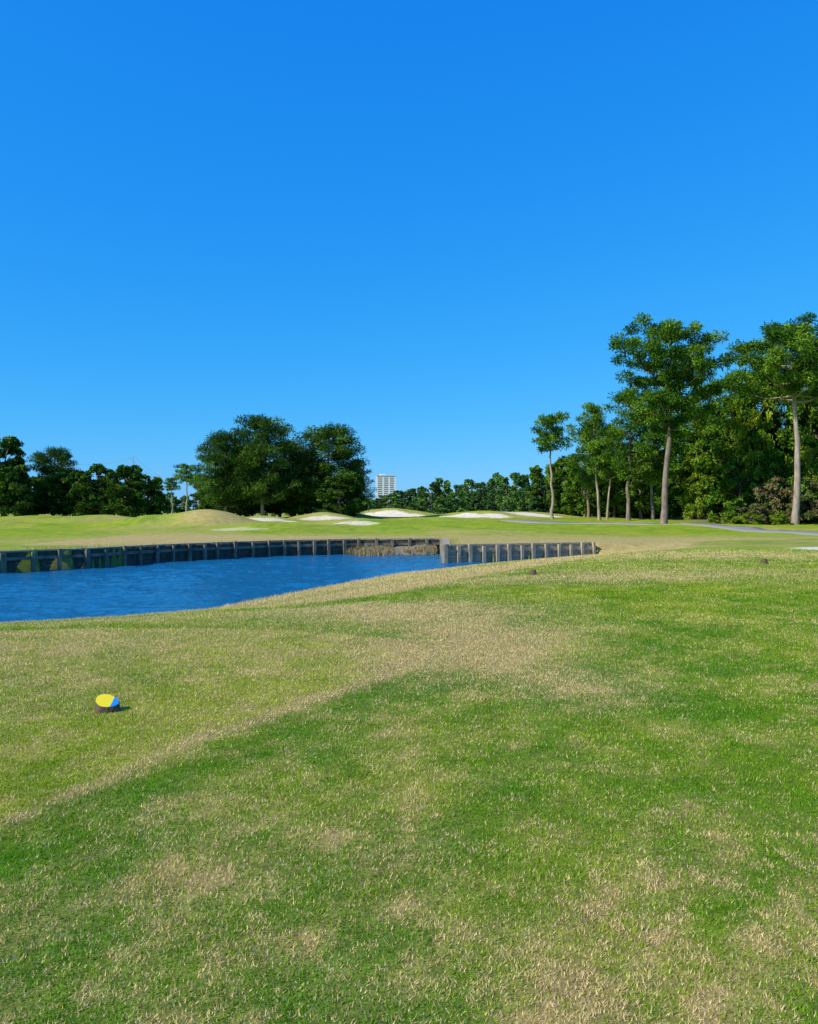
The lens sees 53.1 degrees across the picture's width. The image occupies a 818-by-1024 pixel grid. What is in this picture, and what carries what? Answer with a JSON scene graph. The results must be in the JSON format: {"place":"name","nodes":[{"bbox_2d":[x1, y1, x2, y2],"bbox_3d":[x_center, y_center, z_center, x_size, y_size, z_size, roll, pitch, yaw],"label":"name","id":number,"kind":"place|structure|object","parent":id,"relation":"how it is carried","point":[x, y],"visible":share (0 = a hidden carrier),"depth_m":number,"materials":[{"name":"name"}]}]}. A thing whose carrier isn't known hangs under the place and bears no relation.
{"place":"outdoors","nodes":[
{"label":"outdoors","id":0,"kind":"place"},
{"bbox_2d":[0,553,504,622],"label":"pond water","id":1,"kind":"structure","parent":0,"point":[133,589],"depth_m":30.22,"materials":[{"name":"blue liquid"}]},
{"bbox_2d":[345,543,437,555],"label":"reeds","id":2,"kind":"object","parent":1,"relation":"on","point":[352,551],"visible":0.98,"depth_m":50.02,"materials":[{"name":"brown plant"}]},
{"bbox_2d":[25,537,585,549],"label":"rough grass","id":3,"kind":"structure","parent":0,"point":[452,540],"depth_m":43.26,"materials":[{"name":"green plant"}]},
{"bbox_2d":[0,508,817,1023],"bbox_3d":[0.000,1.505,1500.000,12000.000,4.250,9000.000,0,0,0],"label":"ground","id":4,"kind":"structure","parent":0,"point":[66,532],"depth_m":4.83,"materials":[{"name":"green plant"}]},
{"bbox_2d":[0,435,27,515],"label":"oak tree","id":5,"kind":"object","parent":4,"relation":"on","point":[11,445],"visible":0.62,"depth_m":111.29,"materials":[{"name":"green plant"}]},
{"bbox_2d":[0,464,34,516],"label":"oak tree","id":6,"kind":"object","parent":4,"relation":"on","point":[20,506],"visible":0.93,"depth_m":108.43,"materials":[{"name":"green plant"}]},
{"bbox_2d":[23,476,52,514],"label":"oak tree","id":7,"kind":"object","parent":4,"relation":"on","point":[41,508],"visible":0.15,"depth_m":119.06,"materials":[{"name":"green plant"}]},
{"bbox_2d":[30,476,67,515],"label":"oak tree","id":8,"kind":"object","parent":4,"relation":"on","point":[44,513],"visible":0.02,"depth_m":123.12,"materials":[{"name":"green plant"}]},
{"bbox_2d":[25,445,80,515],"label":"pine tree","id":9,"kind":"object","parent":4,"relation":"on","point":[50,471],"visible":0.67,"depth_m":116.56,"materials":[{"name":"green plant"}]},
{"bbox_2d":[47,469,93,515],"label":"oak tree","id":10,"kind":"object","parent":4,"relation":"on","point":[68,479],"visible":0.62,"depth_m":114.73,"materials":[{"name":"green plant"}]},
{"bbox_2d":[64,479,99,515],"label":"oak tree","id":11,"kind":"object","parent":4,"relation":"on","point":[78,497],"visible":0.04,"depth_m":118.66,"materials":[{"name":"green plant"}]},
{"bbox_2d":[71,463,121,515],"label":"oak tree","id":12,"kind":"object","parent":4,"relation":"on","point":[89,502],"visible":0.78,"depth_m":110.83,"materials":[{"name":"green plant"}]},
{"bbox_2d":[95,694,119,713],"bbox_3d":[-2.561,1.637,6.949,0.212,0.150,0.177,0,0,0],"label":"tee marker","id":13,"kind":"object","parent":4,"relation":"on","point":[108,703],"visible":0.94,"depth_m":6.92,"materials":[{"name":"yellow"}]},
{"bbox_2d":[96,481,137,516],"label":"oak tree","id":14,"kind":"object","parent":4,"relation":"on","point":[125,495],"visible":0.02,"depth_m":117.42,"materials":[{"name":"green plant"}]},
{"bbox_2d":[100,464,155,516],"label":"oak tree","id":15,"kind":"object","parent":4,"relation":"on","point":[121,503],"visible":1,"depth_m":108.76,"materials":[{"name":"green plant"}]},
{"bbox_2d":[132,474,171,515],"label":"oak tree","id":16,"kind":"object","parent":4,"relation":"on","point":[160,501],"visible":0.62,"depth_m":113.48,"materials":[{"name":"green plant"}]},
{"bbox_2d":[163,476,181,513],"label":"pine tree","id":17,"kind":"object","parent":4,"relation":"on","point":[170,485],"visible":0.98,"depth_m":171.58,"materials":[{"name":"green plant"}]},
{"bbox_2d":[172,463,202,511],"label":"pine tree","id":18,"kind":"object","parent":4,"relation":"on","point":[183,475],"visible":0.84,"depth_m":164.43,"materials":[{"name":"green plant"}]},
{"bbox_2d":[187,473,202,506],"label":"pine tree","id":19,"kind":"object","parent":4,"relation":"on","point":[191,481],"visible":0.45,"depth_m":159.51,"materials":[{"name":"green plant"}]},
{"bbox_2d":[193,481,220,510],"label":"oak tree","id":20,"kind":"object","parent":4,"relation":"on","point":[205,505],"visible":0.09,"depth_m":119.20,"materials":[{"name":"green plant"}]},
{"bbox_2d":[0,538,442,572],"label":"wooden bulkhead","id":21,"kind":"object","parent":4,"relation":"on","point":[175,551],"visible":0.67,"depth_m":43.62,"materials":[{"name":"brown wood"}]},
{"bbox_2d":[191,428,254,511],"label":"oak tree","id":22,"kind":"object","parent":4,"relation":"on","point":[215,450],"visible":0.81,"depth_m":106.65,"materials":[{"name":"green plant"}]},
{"bbox_2d":[208,453,268,515],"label":"pine tree","id":23,"kind":"object","parent":4,"relation":"on","point":[238,510],"visible":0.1,"depth_m":113.35,"materials":[{"name":"green plant"}]},
{"bbox_2d":[234,480,271,516],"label":"oak tree","id":24,"kind":"object","parent":4,"relation":"on","point":[247,512],"visible":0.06,"depth_m":114.51,"materials":[{"name":"green plant"}]},
{"bbox_2d":[219,412,303,515],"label":"oak tree","id":25,"kind":"object","parent":4,"relation":"on","point":[263,492],"visible":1,"depth_m":105.98,"materials":[{"name":"green plant"}]},
{"bbox_2d":[264,482,292,516],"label":"oak tree","id":26,"kind":"object","parent":4,"relation":"on","point":[276,511],"visible":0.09,"depth_m":115.74,"materials":[{"name":"green plant"}]},
{"bbox_2d":[268,436,316,516],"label":"pine tree","id":27,"kind":"object","parent":4,"relation":"on","point":[287,505],"visible":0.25,"depth_m":112.25,"materials":[{"name":"green plant"}]},
{"bbox_2d":[291,464,324,515],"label":"oak tree","id":28,"kind":"object","parent":4,"relation":"on","point":[309,509],"visible":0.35,"depth_m":110.49,"materials":[{"name":"green plant"}]},
{"bbox_2d":[287,421,370,511],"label":"oak tree","id":29,"kind":"object","parent":4,"relation":"on","point":[338,443],"visible":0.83,"depth_m":108.68,"materials":[{"name":"green plant"}]},
{"bbox_2d":[5,461,678,513],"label":"tree line","id":30,"kind":"object","parent":4,"relation":"on","point":[504,496],"visible":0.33,"depth_m":221.92,"materials":[{"name":"green plant"}]},
{"bbox_2d":[316,475,367,516],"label":"oak tree","id":31,"kind":"object","parent":4,"relation":"on","point":[355,503],"visible":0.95,"depth_m":106.04,"materials":[{"name":"green plant"}]},
{"bbox_2d":[339,460,377,515],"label":"pine tree","id":32,"kind":"object","parent":4,"relation":"on","point":[363,481],"visible":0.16,"depth_m":111.39,"materials":[{"name":"green plant"}]},
{"bbox_2d":[376,474,395,502],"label":"hotel tower","id":33,"kind":"structure","parent":4,"relation":"on","point":[385,484],"depth_m":1292.16,"materials":[{"name":"paint"}]},
{"bbox_2d":[378,476,393,502],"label":"windows","id":34,"kind":"structure","parent":33,"relation":"in","point":[378,476],"depth_m":1292.73,"materials":[{"name":"grey glass"}]},
{"bbox_2d":[351,544,436,555],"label":"mud bank","id":35,"kind":"structure","parent":4,"relation":"on","point":[397,549],"depth_m":50.69,"materials":[{"name":"brown soil"}]},
{"bbox_2d":[440,538,595,562],"bbox_3d":[5.967,2.472,46.964,8.677,1.656,10.225,0,0,0],"label":"wooden bulkhead","id":36,"kind":"object","parent":4,"relation":"on","point":[449,551],"visible":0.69,"depth_m":43.37,"materials":[{"name":"grey wood"}]},
{"bbox_2d":[529,570,536,574],"bbox_3d":[3.452,1.673,22.804,0.212,0.150,0.177,0,0,31],"label":"tee marker","id":37,"kind":"object","parent":4,"relation":"on","point":[532,572],"visible":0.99,"depth_m":22.72,"materials":[{"name":"brown wood"}]},
{"bbox_2d":[524,465,555,510],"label":"oak tree","id":38,"kind":"object","parent":4,"relation":"on","point":[535,472],"visible":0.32,"depth_m":149.06,"materials":[{"name":"green plant"}]},
{"bbox_2d":[530,411,576,518],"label":"pine tree","id":39,"kind":"object","parent":4,"relation":"on","point":[547,440],"visible":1,"depth_m":111.35,"materials":[{"name":"green plant"}]},
{"bbox_2d":[543,456,583,514],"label":"oak tree","id":40,"kind":"object","parent":4,"relation":"on","point":[558,465],"visible":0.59,"depth_m":131.25,"materials":[{"name":"green plant"}]},
{"bbox_2d":[560,453,607,516],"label":"oak tree","id":41,"kind":"object","parent":4,"relation":"on","point":[580,493],"visible":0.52,"depth_m":124.72,"materials":[{"name":"green plant"}]},
{"bbox_2d":[566,427,606,517],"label":"pine tree","id":42,"kind":"object","parent":4,"relation":"on","point":[585,479],"visible":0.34,"depth_m":117.77,"materials":[{"name":"green plant"}]},
{"bbox_2d":[567,402,619,519],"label":"pine tree","id":43,"kind":"object","parent":4,"relation":"on","point":[593,422],"visible":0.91,"depth_m":103.35,"materials":[{"name":"green plant"}]},
{"bbox_2d":[597,425,627,518],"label":"pine tree","id":44,"kind":"object","parent":4,"relation":"on","point":[604,474],"visible":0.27,"depth_m":109.81,"materials":[{"name":"green plant"}]},
{"bbox_2d":[591,457,637,517],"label":"oak tree","id":45,"kind":"object","parent":4,"relation":"on","point":[612,499],"visible":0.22,"depth_m":122.59,"materials":[{"name":"green plant"}]},
{"bbox_2d":[610,480,645,516],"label":"oak tree","id":46,"kind":"object","parent":4,"relation":"on","point":[638,491],"visible":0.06,"depth_m":129.19,"materials":[{"name":"green plant"}]},
{"bbox_2d":[594,386,662,520],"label":"pine tree","id":47,"kind":"object","parent":4,"relation":"on","point":[626,458],"visible":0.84,"depth_m":97.40,"materials":[{"name":"green plant"}]},
{"bbox_2d":[611,447,660,518],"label":"oak tree","id":48,"kind":"object","parent":4,"relation":"on","point":[641,504],"visible":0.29,"depth_m":116.08,"materials":[{"name":"green plant"}]},
{"bbox_2d":[625,409,686,519],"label":"pine tree","id":49,"kind":"object","parent":4,"relation":"on","point":[655,473],"visible":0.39,"depth_m":99.70,"materials":[{"name":"green plant"}]},
{"bbox_2d":[607,312,738,523],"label":"pine tree","id":50,"kind":"object","parent":4,"relation":"on","point":[692,365],"visible":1,"depth_m":83.35,"materials":[{"name":"green plant"}]},
{"bbox_2d":[653,426,695,518],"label":"oak tree","id":51,"kind":"object","parent":4,"relation":"on","point":[677,441],"visible":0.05,"depth_m":110.57,"materials":[{"name":"green plant"}]},
{"bbox_2d":[653,462,696,519],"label":"oak tree","id":52,"kind":"object","parent":4,"relation":"on","point":[675,507],"visible":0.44,"depth_m":106.36,"materials":[{"name":"green plant"}]},
{"bbox_2d":[675,451,720,519],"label":"oak tree","id":53,"kind":"object","parent":4,"relation":"on","point":[694,491],"visible":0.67,"depth_m":98.10,"materials":[{"name":"green plant"}]},
{"bbox_2d":[664,378,732,519],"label":"pine tree","id":54,"kind":"object","parent":4,"relation":"on","point":[688,450],"visible":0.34,"depth_m":99.95,"materials":[{"name":"green plant"}]},
{"bbox_2d":[679,413,727,519],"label":"oak tree","id":55,"kind":"object","parent":4,"relation":"on","point":[689,472],"visible":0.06,"depth_m":104.54,"materials":[{"name":"green plant"}]},
{"bbox_2d":[707,515,720,522],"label":"shrub","id":56,"kind":"object","parent":4,"relation":"on","point":[711,520],"visible":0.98,"depth_m":85.81,"materials":[{"name":"green plant"}]},
{"bbox_2d":[691,422,750,518],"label":"oak tree","id":57,"kind":"object","parent":4,"relation":"on","point":[713,500],"visible":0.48,"depth_m":96.47,"materials":[{"name":"green plant"}]},
{"bbox_2d":[721,510,741,523],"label":"shrub","id":58,"kind":"object","parent":4,"relation":"on","point":[730,514],"visible":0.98,"depth_m":83.80,"materials":[{"name":"green plant"}]},
{"bbox_2d":[702,367,775,472],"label":"pine tree","id":59,"kind":"object","parent":4,"relation":"on","point":[731,380],"visible":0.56,"depth_m":94.99,"materials":[{"name":"green plant"}]},
{"bbox_2d":[714,459,768,514],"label":"oak tree","id":60,"kind":"object","parent":4,"relation":"on","point":[730,481],"visible":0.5,"depth_m":92.33,"materials":[{"name":"green plant"}]},
{"bbox_2d":[719,499,764,523],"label":"shrub","id":61,"kind":"object","parent":4,"relation":"on","point":[731,505],"visible":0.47,"depth_m":85.73,"materials":[{"name":"green plant"}]},
{"bbox_2d":[737,512,763,524],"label":"shrub","id":62,"kind":"object","parent":4,"relation":"on","point":[756,517],"visible":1,"depth_m":82.22,"materials":[{"name":"green plant"}]},
{"bbox_2d":[732,503,770,523],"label":"shrub","id":63,"kind":"object","parent":4,"relation":"on","point":[759,508],"visible":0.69,"depth_m":83.40,"materials":[{"name":"green plant"}]},
{"bbox_2d":[724,388,784,520],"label":"oak tree","id":64,"kind":"object","parent":4,"relation":"on","point":[738,432],"visible":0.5,"depth_m":93.67,"materials":[{"name":"green plant"}]},
{"bbox_2d":[724,358,787,449],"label":"pine tree","id":65,"kind":"object","parent":4,"relation":"on","point":[781,411],"visible":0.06,"depth_m":101.66,"materials":[{"name":"green plant"}]},
{"bbox_2d":[760,559,766,563],"bbox_3d":[10.843,1.499,25.005,0.212,0.150,0.177,0,0,42],"label":"tee marker","id":66,"kind":"object","parent":4,"relation":"on","point":[763,561],"visible":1,"depth_m":24.93,"materials":[{"name":"brown wood"}]},
{"bbox_2d":[746,448,792,519],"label":"oak tree","id":67,"kind":"object","parent":4,"relation":"on","point":[773,460],"visible":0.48,"depth_m":89.75,"materials":[{"name":"green plant"}]},
{"bbox_2d":[749,476,792,520],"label":"shrub","id":68,"kind":"object","parent":4,"relation":"on","point":[776,502],"visible":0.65,"depth_m":85.10,"materials":[{"name":"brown plant"}]},
{"bbox_2d":[726,312,817,524],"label":"pine tree","id":69,"kind":"object","parent":4,"relation":"on","point":[777,377],"visible":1,"depth_m":81.94,"materials":[{"name":"green plant"}]},
{"bbox_2d":[768,511,788,524],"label":"shrub","id":70,"kind":"object","parent":4,"relation":"on","point":[780,517],"visible":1,"depth_m":82.17,"materials":[{"name":"green plant"}]},
{"bbox_2d":[760,406,812,478],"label":"oak tree","id":71,"kind":"object","parent":4,"relation":"on","point":[782,439],"visible":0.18,"depth_m":94.97,"materials":[{"name":"green plant"}]},
{"bbox_2d":[762,475,814,522],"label":"shrub","id":72,"kind":"object","parent":4,"relation":"on","point":[790,481],"visible":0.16,"depth_m":86.14,"materials":[{"name":"green plant"}]},
{"bbox_2d":[776,341,817,521],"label":"pine tree","id":73,"kind":"object","parent":4,"relation":"on","point":[789,407],"visible":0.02,"depth_m":98.87,"materials":[{"name":"green plant"}]},
{"bbox_2d":[779,383,817,521],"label":"oak tree","id":74,"kind":"object","parent":4,"relation":"on","point":[808,437],"visible":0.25,"depth_m":93.39,"materials":[{"name":"green plant"}]},
{"bbox_2d":[785,480,817,523],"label":"shrub","id":75,"kind":"object","parent":4,"relation":"on","point":[811,513],"visible":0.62,"depth_m":83.15,"materials":[{"name":"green plant"}]},
{"bbox_2d":[786,443,817,521],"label":"oak tree","id":76,"kind":"object","parent":4,"relation":"on","point":[807,467],"visible":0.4,"depth_m":88.83,"materials":[{"name":"green plant"}]},
{"bbox_2d":[800,480,817,522],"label":"shrub","id":77,"kind":"object","parent":4,"relation":"on","point":[814,494],"visible":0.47,"depth_m":85.33,"materials":[{"name":"green plant"}]},
{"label":"utility pole","id":78,"kind":"object","parent":4,"relation":"on","visible":0},
{"bbox_2d":[72,458,161,476],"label":"power lines","id":79,"kind":"object","parent":78,"relation":"attached to","point":[106,463],"visible":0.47,"depth_m":394.92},
{"bbox_2d":[0,0,817,511],"label":"sky","id":80,"kind":"structure","parent":0,"point":[426,229],"materials":[{"name":"blue"}]},
{"bbox_2d":[501,520,817,534],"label":"cart path","id":81,"kind":"structure","parent":0,"point":[746,529],"depth_m":74.60,"materials":[{"name":"concrete"}]},
{"bbox_2d":[524,431,814,516],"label":"woodland background","id":82,"kind":"structure","parent":0,"point":[534,505],"depth_m":145.62,"materials":[{"name":"green plant"}]}
]}

